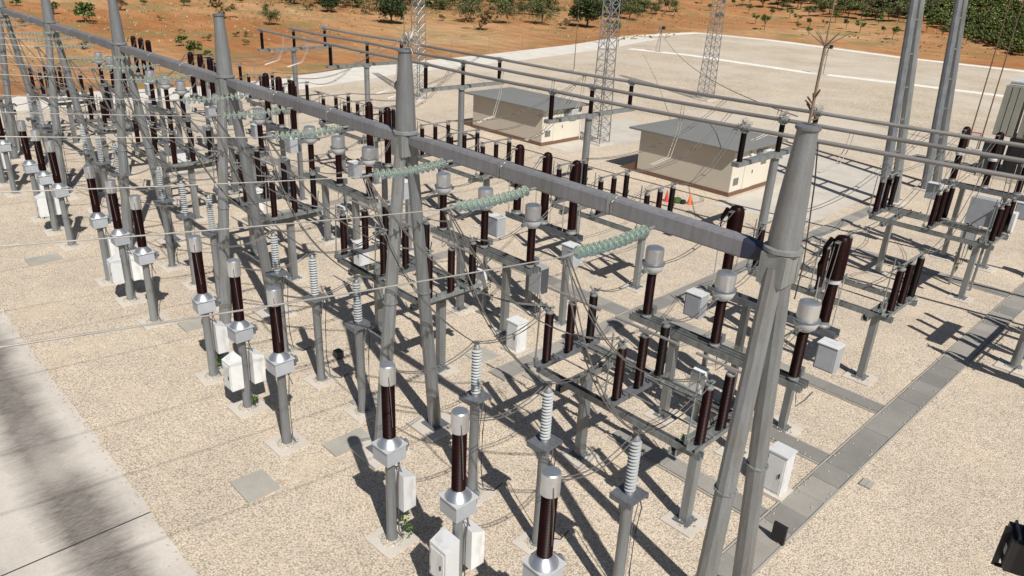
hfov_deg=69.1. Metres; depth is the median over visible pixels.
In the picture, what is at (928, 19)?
citrus tree
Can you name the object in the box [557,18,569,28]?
dry shrub
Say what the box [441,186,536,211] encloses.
insulator string
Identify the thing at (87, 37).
gantry beam
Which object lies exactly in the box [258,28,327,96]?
busbar support
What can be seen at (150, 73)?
current transformer
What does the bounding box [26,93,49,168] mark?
surge arrester
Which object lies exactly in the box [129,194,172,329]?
voltage transformer
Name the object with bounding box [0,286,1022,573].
spilled stones
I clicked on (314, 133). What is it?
insulator string
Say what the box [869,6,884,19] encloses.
orchard tree
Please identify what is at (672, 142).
jumper cable
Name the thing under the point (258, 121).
current transformer
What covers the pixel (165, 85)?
current transformer
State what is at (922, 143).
busbar tube
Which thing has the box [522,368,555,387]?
drain cover
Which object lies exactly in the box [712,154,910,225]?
kiosk apron
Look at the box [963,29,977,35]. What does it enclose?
citrus tree
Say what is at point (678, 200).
wrapped bundle
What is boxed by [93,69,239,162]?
jumper cable
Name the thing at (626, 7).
almond tree
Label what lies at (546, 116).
jumper cable
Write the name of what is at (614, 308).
cable trench
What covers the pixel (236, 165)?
jumper cable
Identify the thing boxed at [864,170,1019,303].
disconnector
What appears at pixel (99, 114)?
overhead line
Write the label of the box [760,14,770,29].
young tree
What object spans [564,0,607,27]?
evergreen tree
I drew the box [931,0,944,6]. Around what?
orchard tree
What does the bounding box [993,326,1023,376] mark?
support post
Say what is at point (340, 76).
jumper cable
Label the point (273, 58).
jumper cable
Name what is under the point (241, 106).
current transformer
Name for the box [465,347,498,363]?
drain cover
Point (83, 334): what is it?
overhead line
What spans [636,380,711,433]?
jumper cable
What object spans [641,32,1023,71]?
kerb path
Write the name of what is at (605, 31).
yard light
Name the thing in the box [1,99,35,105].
jumper cable
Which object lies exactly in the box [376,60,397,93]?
jumper cable
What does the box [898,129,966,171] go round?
jumper cable
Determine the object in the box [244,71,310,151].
disconnector
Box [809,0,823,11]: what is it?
orchard tree
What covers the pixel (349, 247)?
jumper cable
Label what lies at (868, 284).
jumper cable
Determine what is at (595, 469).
jumper cable
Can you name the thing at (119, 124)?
jumper cable
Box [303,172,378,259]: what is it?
equipment stand
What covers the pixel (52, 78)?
jumper cable
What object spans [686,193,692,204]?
traffic cone
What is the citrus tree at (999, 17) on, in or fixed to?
on the ground at (452, 27)
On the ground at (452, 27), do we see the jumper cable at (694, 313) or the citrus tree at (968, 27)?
the citrus tree at (968, 27)
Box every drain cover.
[24,253,63,265]
[177,318,202,332]
[230,469,280,503]
[322,427,371,456]
[350,392,376,406]
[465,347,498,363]
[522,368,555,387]
[859,478,874,489]
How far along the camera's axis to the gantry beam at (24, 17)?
40.60 m
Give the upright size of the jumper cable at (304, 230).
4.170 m
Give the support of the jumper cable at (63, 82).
hanging from the insulator string at (45, 39)
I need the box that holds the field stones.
[3,1,656,62]
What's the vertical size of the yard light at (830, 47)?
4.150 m
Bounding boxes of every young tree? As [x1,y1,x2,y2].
[752,12,759,23]
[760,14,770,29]
[786,7,793,17]
[855,19,866,32]
[877,13,885,23]
[892,26,901,39]
[926,19,935,30]
[939,26,947,37]
[963,33,971,42]
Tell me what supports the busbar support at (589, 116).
on the gravel bed
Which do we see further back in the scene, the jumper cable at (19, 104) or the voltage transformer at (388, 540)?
the jumper cable at (19, 104)
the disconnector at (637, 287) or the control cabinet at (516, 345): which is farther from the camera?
the disconnector at (637, 287)
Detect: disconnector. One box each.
[25,62,86,144]
[72,82,139,176]
[128,108,215,221]
[186,55,243,126]
[211,145,323,284]
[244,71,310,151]
[319,92,395,186]
[334,199,481,378]
[417,120,512,229]
[533,286,740,538]
[549,157,677,293]
[746,219,929,386]
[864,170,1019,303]
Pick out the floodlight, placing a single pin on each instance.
(1009, 552)
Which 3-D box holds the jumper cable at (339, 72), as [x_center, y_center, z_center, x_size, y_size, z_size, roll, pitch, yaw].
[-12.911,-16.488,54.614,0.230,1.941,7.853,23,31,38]
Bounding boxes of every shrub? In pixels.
[9,0,21,4]
[51,1,59,13]
[68,0,95,22]
[117,0,128,9]
[172,35,190,45]
[179,0,190,5]
[185,40,202,55]
[201,34,212,39]
[201,50,212,57]
[203,0,238,13]
[301,2,313,8]
[340,0,352,5]
[353,0,364,7]
[359,2,369,9]
[359,6,374,14]
[462,8,497,30]
[489,0,515,5]
[528,0,544,5]
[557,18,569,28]
[607,20,622,32]
[651,0,663,5]
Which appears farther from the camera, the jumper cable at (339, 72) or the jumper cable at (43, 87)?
the jumper cable at (339, 72)
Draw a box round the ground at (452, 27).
[0,0,1023,96]
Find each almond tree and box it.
[256,5,282,24]
[433,0,446,8]
[435,0,449,8]
[455,0,483,22]
[493,0,518,23]
[515,1,529,13]
[527,0,555,23]
[551,5,561,13]
[621,0,643,19]
[636,0,650,7]
[641,1,650,11]
[650,3,662,14]
[662,0,679,11]
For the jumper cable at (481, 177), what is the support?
attached to the circuit breaker at (571, 236)
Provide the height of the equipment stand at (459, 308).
3.220 m
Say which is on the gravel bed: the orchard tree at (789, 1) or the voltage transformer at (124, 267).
the voltage transformer at (124, 267)
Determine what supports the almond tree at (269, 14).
on the ground at (452, 27)
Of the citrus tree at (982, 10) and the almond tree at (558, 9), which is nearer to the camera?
the almond tree at (558, 9)
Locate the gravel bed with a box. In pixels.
[0,82,1023,575]
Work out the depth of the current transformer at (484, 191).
27.48 m
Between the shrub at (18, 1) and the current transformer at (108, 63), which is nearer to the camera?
the current transformer at (108, 63)
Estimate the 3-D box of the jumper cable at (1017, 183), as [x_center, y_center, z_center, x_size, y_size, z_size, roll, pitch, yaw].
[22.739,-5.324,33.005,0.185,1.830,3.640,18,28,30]
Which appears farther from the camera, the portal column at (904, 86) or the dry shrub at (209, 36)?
the dry shrub at (209, 36)
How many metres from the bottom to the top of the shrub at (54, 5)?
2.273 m
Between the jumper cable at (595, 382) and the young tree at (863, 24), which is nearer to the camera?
the jumper cable at (595, 382)
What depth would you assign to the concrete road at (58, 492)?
18.97 m
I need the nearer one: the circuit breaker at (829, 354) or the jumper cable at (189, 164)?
the circuit breaker at (829, 354)
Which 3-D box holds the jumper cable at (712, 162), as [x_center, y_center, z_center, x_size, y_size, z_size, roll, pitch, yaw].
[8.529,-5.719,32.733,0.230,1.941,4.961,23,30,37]
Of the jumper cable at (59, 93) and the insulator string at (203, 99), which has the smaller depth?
the insulator string at (203, 99)
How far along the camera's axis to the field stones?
130.87 m
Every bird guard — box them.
[397,28,427,53]
[737,117,753,127]
[777,110,790,118]
[814,104,824,110]
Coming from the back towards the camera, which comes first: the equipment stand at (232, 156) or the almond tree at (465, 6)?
the almond tree at (465, 6)
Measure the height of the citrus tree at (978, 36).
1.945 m
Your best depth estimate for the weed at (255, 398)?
22.88 m
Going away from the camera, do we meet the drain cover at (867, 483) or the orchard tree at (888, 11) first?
the drain cover at (867, 483)
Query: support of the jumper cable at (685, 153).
attached to the disconnector at (637, 287)
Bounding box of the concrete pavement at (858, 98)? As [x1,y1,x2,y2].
[0,32,1023,570]
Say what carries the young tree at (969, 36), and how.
on the ground at (452, 27)
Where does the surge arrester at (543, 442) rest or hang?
on the gravel bed
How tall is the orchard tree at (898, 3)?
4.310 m
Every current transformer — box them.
[92,52,108,84]
[103,56,113,89]
[121,60,130,94]
[143,70,160,106]
[157,75,174,112]
[173,80,190,119]
[209,93,227,132]
[238,100,247,141]
[250,107,268,152]
[300,125,319,173]
[328,135,347,185]
[358,145,378,198]
[433,172,453,230]
[474,186,492,247]
[521,202,542,267]
[641,244,664,317]
[709,269,736,347]
[787,298,821,381]
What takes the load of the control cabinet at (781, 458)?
on the gravel bed
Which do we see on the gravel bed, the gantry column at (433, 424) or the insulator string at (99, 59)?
the gantry column at (433, 424)
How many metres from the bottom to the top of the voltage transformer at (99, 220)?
5.025 m
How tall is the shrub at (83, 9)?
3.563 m
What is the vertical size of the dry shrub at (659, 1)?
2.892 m
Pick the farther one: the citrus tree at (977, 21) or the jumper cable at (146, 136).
the citrus tree at (977, 21)
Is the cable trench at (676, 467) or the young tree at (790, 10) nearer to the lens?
the cable trench at (676, 467)
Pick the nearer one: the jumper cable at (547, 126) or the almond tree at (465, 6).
the jumper cable at (547, 126)
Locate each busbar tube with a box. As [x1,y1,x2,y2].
[257,28,1023,180]
[289,27,1023,162]
[320,27,1023,147]
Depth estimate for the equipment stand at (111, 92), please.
54.46 m
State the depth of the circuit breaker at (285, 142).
41.01 m
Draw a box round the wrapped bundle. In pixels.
[674,197,685,203]
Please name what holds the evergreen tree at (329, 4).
on the ground at (452, 27)
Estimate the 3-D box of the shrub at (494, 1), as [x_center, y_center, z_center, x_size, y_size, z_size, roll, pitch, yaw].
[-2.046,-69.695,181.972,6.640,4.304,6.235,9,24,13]
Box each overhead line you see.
[0,55,58,58]
[0,63,88,68]
[0,74,112,79]
[0,95,169,100]
[0,112,208,116]
[0,136,261,137]
[0,176,360,192]
[0,209,441,246]
[0,257,561,347]
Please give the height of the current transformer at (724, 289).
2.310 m
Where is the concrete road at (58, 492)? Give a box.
[0,306,197,575]
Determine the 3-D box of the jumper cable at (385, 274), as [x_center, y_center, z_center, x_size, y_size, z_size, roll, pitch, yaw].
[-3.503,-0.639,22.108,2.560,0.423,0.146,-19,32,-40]
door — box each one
[552,113,563,140]
[741,155,755,188]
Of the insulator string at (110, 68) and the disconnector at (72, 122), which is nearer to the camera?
the insulator string at (110, 68)
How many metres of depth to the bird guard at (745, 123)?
33.56 m
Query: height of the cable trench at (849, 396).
0.082 m
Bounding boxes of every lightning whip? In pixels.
[571,9,578,70]
[966,0,1010,148]
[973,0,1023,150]
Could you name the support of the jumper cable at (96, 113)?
hanging from the insulator string at (99, 59)
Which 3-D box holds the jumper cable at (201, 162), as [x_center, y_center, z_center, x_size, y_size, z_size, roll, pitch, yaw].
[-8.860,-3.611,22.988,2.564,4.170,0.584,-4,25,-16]
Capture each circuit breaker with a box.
[126,36,168,135]
[178,52,229,163]
[250,73,310,202]
[347,102,413,254]
[488,144,582,330]
[683,205,851,436]
[924,126,1023,272]
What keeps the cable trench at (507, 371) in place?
on the gravel bed
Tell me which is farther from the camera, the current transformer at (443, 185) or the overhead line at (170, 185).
the current transformer at (443, 185)
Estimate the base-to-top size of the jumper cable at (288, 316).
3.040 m
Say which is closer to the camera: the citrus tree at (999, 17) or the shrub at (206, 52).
the shrub at (206, 52)
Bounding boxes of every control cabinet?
[177,153,187,172]
[256,187,266,212]
[352,239,369,265]
[501,315,529,356]
[763,441,797,502]
[948,194,1018,290]
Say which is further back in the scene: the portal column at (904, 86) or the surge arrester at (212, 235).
the portal column at (904, 86)
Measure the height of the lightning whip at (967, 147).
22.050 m
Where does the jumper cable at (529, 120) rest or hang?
hanging from the busbar tube at (922, 143)
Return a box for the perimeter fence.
[56,21,733,84]
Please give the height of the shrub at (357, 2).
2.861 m
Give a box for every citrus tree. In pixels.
[923,13,936,18]
[925,15,937,21]
[933,9,947,14]
[933,16,945,27]
[939,19,950,25]
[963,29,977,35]
[964,24,975,29]
[966,13,977,18]
[967,6,977,11]
[967,21,979,25]
[968,0,978,7]
[968,17,983,23]
[972,1,986,7]
[975,24,989,29]
[975,34,985,42]
[977,9,991,12]
[981,20,997,25]
[981,35,992,43]
[984,32,997,36]
[988,12,997,17]
[988,35,1004,46]
[989,0,1003,6]
[989,21,1001,26]
[990,14,1004,19]
[990,24,1004,31]
[996,29,1006,34]
[998,7,1013,12]
[998,41,1012,48]
[1000,35,1012,41]
[1002,18,1017,26]
[1006,44,1020,53]
[1009,2,1023,7]
[1012,38,1023,43]
[1013,23,1023,28]
[1013,46,1023,55]
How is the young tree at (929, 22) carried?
on the ground at (452, 27)
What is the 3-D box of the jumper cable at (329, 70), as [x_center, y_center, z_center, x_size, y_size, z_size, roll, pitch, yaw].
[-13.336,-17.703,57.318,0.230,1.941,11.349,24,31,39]
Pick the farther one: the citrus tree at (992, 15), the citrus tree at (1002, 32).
the citrus tree at (992, 15)
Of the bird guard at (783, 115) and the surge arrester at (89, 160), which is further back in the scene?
the surge arrester at (89, 160)
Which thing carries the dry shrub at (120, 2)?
on the ground at (452, 27)
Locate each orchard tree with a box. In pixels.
[782,0,793,6]
[804,5,817,15]
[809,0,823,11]
[817,0,831,16]
[829,4,847,17]
[835,0,855,14]
[845,3,855,17]
[853,2,870,18]
[868,1,883,16]
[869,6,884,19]
[872,0,894,13]
[883,7,899,21]
[893,4,907,21]
[894,1,907,16]
[924,1,934,11]
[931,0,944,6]
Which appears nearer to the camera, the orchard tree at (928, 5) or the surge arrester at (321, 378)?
the surge arrester at (321, 378)
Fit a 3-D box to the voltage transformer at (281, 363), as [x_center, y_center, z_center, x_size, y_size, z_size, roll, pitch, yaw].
[-6.359,2.282,20.485,0.980,5.025,0.960,-19,32,-41]
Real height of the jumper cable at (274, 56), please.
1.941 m
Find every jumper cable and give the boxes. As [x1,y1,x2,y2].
[0,43,98,97]
[0,62,49,105]
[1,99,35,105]
[3,34,78,121]
[4,34,131,112]
[18,40,94,130]
[20,40,149,120]
[26,122,79,130]
[36,47,112,140]
[38,47,166,129]
[40,131,95,139]
[55,141,113,150]
[68,60,155,164]
[70,60,215,151]
[80,113,132,124]
[91,69,179,178]
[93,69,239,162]
[95,165,156,176]
[96,122,150,133]
[113,132,168,143]
[116,178,180,190]
[120,81,206,192]
[123,81,269,176]
[141,193,206,206]
[156,152,216,167]
[168,203,188,265]
[169,106,211,113]
[173,102,273,230]
[174,101,340,209]
[180,164,240,180]
[202,230,274,247]
[207,177,270,194]
[211,117,312,252]
[212,31,329,57]
[214,117,379,227]
[231,34,313,61]
[240,38,292,65]
[241,252,312,270]
[246,79,273,111]
[256,140,303,150]
[263,138,356,276]
[264,36,283,64]
[267,138,426,249]
[273,42,398,73]
[273,210,342,231]
[281,276,357,298]
[283,151,331,161]
[285,276,311,350]
[287,41,307,66]
[288,47,379,78]
[306,54,361,84]
[312,229,381,253]
[313,162,361,173]
[317,106,363,138]
[323,300,348,377]
[345,112,381,148]
[349,57,478,94]
[356,250,428,277]
[362,178,475,343]
[366,177,547,305]
[367,327,375,407]
[370,65,461,100]
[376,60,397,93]
[385,191,436,204]
[393,71,448,106]
[396,343,476,373]
[426,209,475,221]
[444,210,549,384]
[448,76,585,121]
[449,210,619,339]
[452,149,515,187]
[469,383,548,420]
[473,224,525,241]
[475,306,550,343]
[476,71,503,122]
[477,85,575,130]
[481,402,502,490]
[509,96,572,140]
[525,81,554,140]
[542,165,572,218]
[547,340,623,383]
[554,447,568,539]
[561,432,637,479]
[562,258,638,434]
[566,257,706,381]
[573,76,585,114]
[585,100,726,158]
[594,270,646,291]
[626,113,731,171]
[629,501,641,575]
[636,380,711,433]
[649,106,684,165]
[664,212,733,263]
[665,297,717,321]
[672,129,737,185]
[736,261,757,287]
[750,110,781,140]
[783,328,801,347]
[795,381,812,406]
[800,247,822,266]
[807,131,918,211]
[817,129,853,172]
[817,241,840,303]
[841,264,903,286]
[849,150,949,232]
[881,133,932,177]
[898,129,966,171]
[920,174,987,252]
[937,153,966,190]
[953,135,1000,183]
[1000,178,1011,204]
[1014,163,1023,196]
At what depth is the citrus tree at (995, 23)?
168.94 m
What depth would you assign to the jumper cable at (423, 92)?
48.82 m
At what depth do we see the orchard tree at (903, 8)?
184.11 m
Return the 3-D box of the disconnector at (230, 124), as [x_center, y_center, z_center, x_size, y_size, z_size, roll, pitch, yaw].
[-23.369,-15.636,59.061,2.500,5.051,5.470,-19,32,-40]
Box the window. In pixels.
[563,108,568,115]
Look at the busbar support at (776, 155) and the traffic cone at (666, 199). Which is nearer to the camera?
the busbar support at (776, 155)
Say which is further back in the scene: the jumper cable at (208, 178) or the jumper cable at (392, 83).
the jumper cable at (392, 83)
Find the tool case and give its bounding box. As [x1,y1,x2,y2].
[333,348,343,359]
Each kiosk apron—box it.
[547,118,642,152]
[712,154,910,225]
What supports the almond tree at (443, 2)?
on the ground at (452, 27)
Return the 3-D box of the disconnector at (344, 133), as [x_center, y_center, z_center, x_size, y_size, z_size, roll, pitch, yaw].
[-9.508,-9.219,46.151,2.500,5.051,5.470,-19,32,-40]
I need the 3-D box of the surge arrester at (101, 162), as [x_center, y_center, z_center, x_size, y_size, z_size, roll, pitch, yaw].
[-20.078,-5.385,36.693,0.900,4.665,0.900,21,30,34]
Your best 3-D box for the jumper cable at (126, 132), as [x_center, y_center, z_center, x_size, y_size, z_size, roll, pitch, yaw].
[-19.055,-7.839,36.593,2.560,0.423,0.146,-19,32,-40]
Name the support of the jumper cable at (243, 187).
hanging from the insulator string at (244, 114)
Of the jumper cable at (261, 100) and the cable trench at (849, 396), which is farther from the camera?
the jumper cable at (261, 100)
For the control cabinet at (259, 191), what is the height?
1.300 m
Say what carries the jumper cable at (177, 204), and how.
attached to the surge arrester at (212, 235)
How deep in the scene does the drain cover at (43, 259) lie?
32.67 m
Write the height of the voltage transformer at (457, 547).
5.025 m
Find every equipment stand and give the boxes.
[99,84,134,136]
[148,105,192,164]
[214,134,269,204]
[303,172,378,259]
[431,226,540,339]
[629,309,808,466]
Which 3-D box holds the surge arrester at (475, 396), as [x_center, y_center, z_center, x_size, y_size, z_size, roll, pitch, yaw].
[-0.958,3.444,18.935,0.900,4.665,0.900,22,30,37]
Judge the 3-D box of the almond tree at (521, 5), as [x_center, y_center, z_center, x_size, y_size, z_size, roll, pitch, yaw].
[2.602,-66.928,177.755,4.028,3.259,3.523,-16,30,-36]
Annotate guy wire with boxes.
[659,30,797,116]
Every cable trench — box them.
[169,161,269,178]
[182,122,629,314]
[241,197,351,221]
[347,248,468,282]
[488,199,902,381]
[588,343,829,464]
[607,427,767,516]
[654,311,884,413]
[695,283,1023,575]
[814,237,1011,297]
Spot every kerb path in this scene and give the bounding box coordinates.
[629,48,1003,96]
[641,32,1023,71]
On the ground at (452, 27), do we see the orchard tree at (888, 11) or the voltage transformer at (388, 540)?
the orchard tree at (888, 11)
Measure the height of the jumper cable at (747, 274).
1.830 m
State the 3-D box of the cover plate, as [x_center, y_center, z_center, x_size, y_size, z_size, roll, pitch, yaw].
[6.643,6.094,18.494,0.080,0.540,0.350,-19,32,-40]
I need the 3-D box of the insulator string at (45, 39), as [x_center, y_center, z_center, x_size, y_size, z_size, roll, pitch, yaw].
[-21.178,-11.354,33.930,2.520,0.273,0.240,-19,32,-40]
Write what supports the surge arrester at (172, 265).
on the gravel bed
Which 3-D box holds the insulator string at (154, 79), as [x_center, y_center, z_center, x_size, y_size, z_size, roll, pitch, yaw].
[-12.175,-7.186,25.545,2.520,0.273,0.240,-19,32,-40]
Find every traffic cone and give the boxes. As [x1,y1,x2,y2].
[662,190,668,201]
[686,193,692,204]
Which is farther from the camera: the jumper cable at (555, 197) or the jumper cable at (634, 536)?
the jumper cable at (555, 197)
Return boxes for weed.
[215,353,222,368]
[251,394,259,404]
[400,510,413,538]
[486,280,492,303]
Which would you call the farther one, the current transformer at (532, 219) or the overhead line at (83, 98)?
the current transformer at (532, 219)
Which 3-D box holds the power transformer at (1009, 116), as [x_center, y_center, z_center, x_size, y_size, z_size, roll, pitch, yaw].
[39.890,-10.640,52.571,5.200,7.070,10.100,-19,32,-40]
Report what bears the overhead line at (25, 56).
attached to the insulator string at (99, 59)
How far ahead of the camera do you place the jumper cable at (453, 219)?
26.45 m
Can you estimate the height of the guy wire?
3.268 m
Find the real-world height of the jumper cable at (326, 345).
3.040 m
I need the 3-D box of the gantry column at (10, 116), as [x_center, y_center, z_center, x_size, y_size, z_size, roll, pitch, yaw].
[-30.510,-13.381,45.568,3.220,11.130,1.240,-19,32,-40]
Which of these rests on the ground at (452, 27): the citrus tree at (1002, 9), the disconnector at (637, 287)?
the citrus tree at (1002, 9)
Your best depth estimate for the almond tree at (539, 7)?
160.51 m
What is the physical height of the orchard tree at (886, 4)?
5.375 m
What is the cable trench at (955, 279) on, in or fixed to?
on the gravel bed
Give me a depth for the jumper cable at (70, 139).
35.12 m
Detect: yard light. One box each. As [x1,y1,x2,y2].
[600,20,608,44]
[655,26,665,52]
[817,45,833,75]
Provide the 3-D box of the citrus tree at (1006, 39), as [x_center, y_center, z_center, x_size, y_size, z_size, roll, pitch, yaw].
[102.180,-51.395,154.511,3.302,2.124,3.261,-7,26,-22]
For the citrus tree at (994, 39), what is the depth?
152.59 m
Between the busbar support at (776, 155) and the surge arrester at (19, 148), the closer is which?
the busbar support at (776, 155)
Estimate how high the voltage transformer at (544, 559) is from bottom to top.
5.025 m
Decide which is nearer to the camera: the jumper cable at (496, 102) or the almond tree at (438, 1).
the jumper cable at (496, 102)
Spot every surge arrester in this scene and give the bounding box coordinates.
[0,92,8,140]
[4,103,22,152]
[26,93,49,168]
[36,99,51,173]
[48,106,78,187]
[79,123,107,212]
[93,132,121,224]
[110,141,135,234]
[153,166,186,271]
[175,179,210,289]
[201,193,231,310]
[265,230,302,354]
[302,252,340,389]
[343,276,376,422]
[459,341,495,506]
[511,384,562,554]
[609,430,648,575]
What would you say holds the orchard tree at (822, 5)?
on the ground at (452, 27)
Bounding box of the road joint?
[0,308,150,575]
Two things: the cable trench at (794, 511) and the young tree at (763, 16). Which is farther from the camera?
the young tree at (763, 16)
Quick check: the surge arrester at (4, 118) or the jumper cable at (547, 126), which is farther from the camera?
the surge arrester at (4, 118)
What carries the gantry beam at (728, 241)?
attached to the gantry column at (780, 261)
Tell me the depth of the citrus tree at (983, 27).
166.66 m
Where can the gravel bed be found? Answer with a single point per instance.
(944, 494)
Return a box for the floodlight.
[991,520,1023,575]
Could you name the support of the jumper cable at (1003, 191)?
attached to the disconnector at (940, 212)
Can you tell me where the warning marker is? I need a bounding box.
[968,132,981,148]
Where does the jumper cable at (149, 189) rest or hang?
attached to the surge arrester at (186, 215)
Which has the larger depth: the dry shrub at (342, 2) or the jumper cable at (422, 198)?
the dry shrub at (342, 2)
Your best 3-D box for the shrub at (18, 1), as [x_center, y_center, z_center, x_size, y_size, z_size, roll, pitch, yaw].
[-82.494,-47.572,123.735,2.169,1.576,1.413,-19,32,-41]
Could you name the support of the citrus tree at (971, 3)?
on the ground at (452, 27)
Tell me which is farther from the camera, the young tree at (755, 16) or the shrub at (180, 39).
the young tree at (755, 16)
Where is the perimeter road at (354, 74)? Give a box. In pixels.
[0,36,655,111]
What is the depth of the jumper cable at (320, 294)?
20.59 m
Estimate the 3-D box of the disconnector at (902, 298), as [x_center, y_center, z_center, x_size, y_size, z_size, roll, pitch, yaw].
[11.284,0.407,26.785,2.500,5.051,5.470,-19,32,-40]
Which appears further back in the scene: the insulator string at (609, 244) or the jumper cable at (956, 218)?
the jumper cable at (956, 218)
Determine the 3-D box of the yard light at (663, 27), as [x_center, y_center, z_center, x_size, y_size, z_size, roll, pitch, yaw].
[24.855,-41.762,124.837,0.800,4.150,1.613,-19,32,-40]
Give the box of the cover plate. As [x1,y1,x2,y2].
[770,520,788,545]
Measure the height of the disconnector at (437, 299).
5.051 m
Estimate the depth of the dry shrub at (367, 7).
153.38 m
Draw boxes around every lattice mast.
[411,0,429,101]
[590,0,620,146]
[693,0,726,101]
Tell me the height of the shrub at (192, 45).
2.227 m
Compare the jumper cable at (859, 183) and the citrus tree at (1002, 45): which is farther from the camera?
the citrus tree at (1002, 45)
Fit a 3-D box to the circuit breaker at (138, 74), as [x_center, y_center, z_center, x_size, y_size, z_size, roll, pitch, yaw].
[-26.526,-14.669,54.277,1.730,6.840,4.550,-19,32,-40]
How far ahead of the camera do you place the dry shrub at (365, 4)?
156.26 m
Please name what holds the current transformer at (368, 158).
on the equipment stand at (346, 191)
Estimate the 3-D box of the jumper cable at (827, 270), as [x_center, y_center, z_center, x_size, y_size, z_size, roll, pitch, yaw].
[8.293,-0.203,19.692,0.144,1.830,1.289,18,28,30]
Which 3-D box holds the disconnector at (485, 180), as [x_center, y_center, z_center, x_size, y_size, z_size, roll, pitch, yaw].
[-2.577,-6.010,39.695,2.500,5.051,5.470,-19,32,-40]
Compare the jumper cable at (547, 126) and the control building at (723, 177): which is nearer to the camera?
the jumper cable at (547, 126)
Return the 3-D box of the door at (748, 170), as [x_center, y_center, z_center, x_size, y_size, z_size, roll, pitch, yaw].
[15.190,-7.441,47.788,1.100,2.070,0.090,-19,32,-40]
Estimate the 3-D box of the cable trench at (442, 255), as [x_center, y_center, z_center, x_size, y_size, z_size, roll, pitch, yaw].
[-4.596,-1.107,34.256,6.500,0.083,0.740,-19,32,-40]
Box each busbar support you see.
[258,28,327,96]
[326,41,403,103]
[420,58,503,146]
[544,81,634,184]
[731,110,820,241]
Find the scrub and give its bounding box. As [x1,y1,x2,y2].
[198,0,703,23]
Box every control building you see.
[464,87,588,145]
[619,118,787,196]
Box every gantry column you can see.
[0,0,47,161]
[41,0,104,200]
[108,0,185,252]
[202,13,296,325]
[350,11,451,470]
[696,0,852,575]
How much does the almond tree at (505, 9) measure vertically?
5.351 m
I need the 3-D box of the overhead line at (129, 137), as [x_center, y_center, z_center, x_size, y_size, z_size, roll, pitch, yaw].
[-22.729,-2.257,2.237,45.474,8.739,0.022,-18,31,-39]
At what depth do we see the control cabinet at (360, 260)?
33.27 m
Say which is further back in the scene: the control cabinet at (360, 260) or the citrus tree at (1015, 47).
the citrus tree at (1015, 47)
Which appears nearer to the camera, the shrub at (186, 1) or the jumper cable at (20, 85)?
the jumper cable at (20, 85)
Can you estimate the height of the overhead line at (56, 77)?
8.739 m
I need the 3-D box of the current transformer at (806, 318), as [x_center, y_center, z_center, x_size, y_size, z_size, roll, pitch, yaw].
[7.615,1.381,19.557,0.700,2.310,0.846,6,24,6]
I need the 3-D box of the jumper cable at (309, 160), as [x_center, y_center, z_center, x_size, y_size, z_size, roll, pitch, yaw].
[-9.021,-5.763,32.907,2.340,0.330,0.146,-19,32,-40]
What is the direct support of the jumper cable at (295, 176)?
hanging from the insulator string at (314, 133)
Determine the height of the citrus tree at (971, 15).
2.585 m
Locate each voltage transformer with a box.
[0,116,26,197]
[0,152,11,186]
[16,120,49,222]
[30,129,64,235]
[44,140,86,250]
[83,165,119,286]
[105,179,146,306]
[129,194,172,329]
[188,234,229,386]
[221,258,269,419]
[264,286,310,457]
[364,361,419,559]
[429,406,484,575]
[521,466,566,575]
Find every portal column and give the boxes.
[868,0,924,212]
[913,0,967,191]
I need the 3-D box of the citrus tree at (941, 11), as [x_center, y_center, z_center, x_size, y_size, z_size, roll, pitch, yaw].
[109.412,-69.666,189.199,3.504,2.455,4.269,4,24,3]
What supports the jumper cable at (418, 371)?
attached to the surge arrester at (475, 396)
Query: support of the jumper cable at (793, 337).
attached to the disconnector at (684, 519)
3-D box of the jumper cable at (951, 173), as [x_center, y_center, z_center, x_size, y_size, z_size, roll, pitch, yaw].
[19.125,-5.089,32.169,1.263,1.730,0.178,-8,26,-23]
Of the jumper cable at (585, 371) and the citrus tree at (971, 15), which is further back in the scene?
the citrus tree at (971, 15)
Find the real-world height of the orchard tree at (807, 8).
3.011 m
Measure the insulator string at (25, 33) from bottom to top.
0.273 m
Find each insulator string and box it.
[0,22,34,27]
[1,17,19,21]
[1,30,58,35]
[16,36,76,41]
[34,42,97,49]
[66,54,133,61]
[89,63,159,71]
[118,73,192,82]
[170,92,249,103]
[209,106,291,119]
[261,124,348,140]
[360,158,452,179]
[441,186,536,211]
[560,225,654,258]
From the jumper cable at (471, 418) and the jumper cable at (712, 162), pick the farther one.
the jumper cable at (712, 162)
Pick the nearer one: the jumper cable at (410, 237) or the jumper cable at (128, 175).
the jumper cable at (410, 237)
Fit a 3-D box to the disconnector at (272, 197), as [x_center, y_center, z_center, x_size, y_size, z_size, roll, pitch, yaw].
[-10.633,-3.224,32.431,2.500,5.051,6.771,-19,32,-40]
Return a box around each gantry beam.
[0,8,42,26]
[49,24,111,48]
[119,45,215,82]
[226,79,394,139]
[409,136,763,260]
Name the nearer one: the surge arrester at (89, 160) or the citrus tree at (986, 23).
the surge arrester at (89, 160)
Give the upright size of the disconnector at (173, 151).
5.051 m
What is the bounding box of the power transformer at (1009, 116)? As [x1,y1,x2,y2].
[975,78,1023,183]
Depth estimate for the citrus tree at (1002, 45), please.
150.04 m
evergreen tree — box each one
[319,0,339,11]
[372,0,410,23]
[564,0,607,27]
[602,0,627,16]
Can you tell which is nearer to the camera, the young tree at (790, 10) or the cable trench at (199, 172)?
the cable trench at (199, 172)

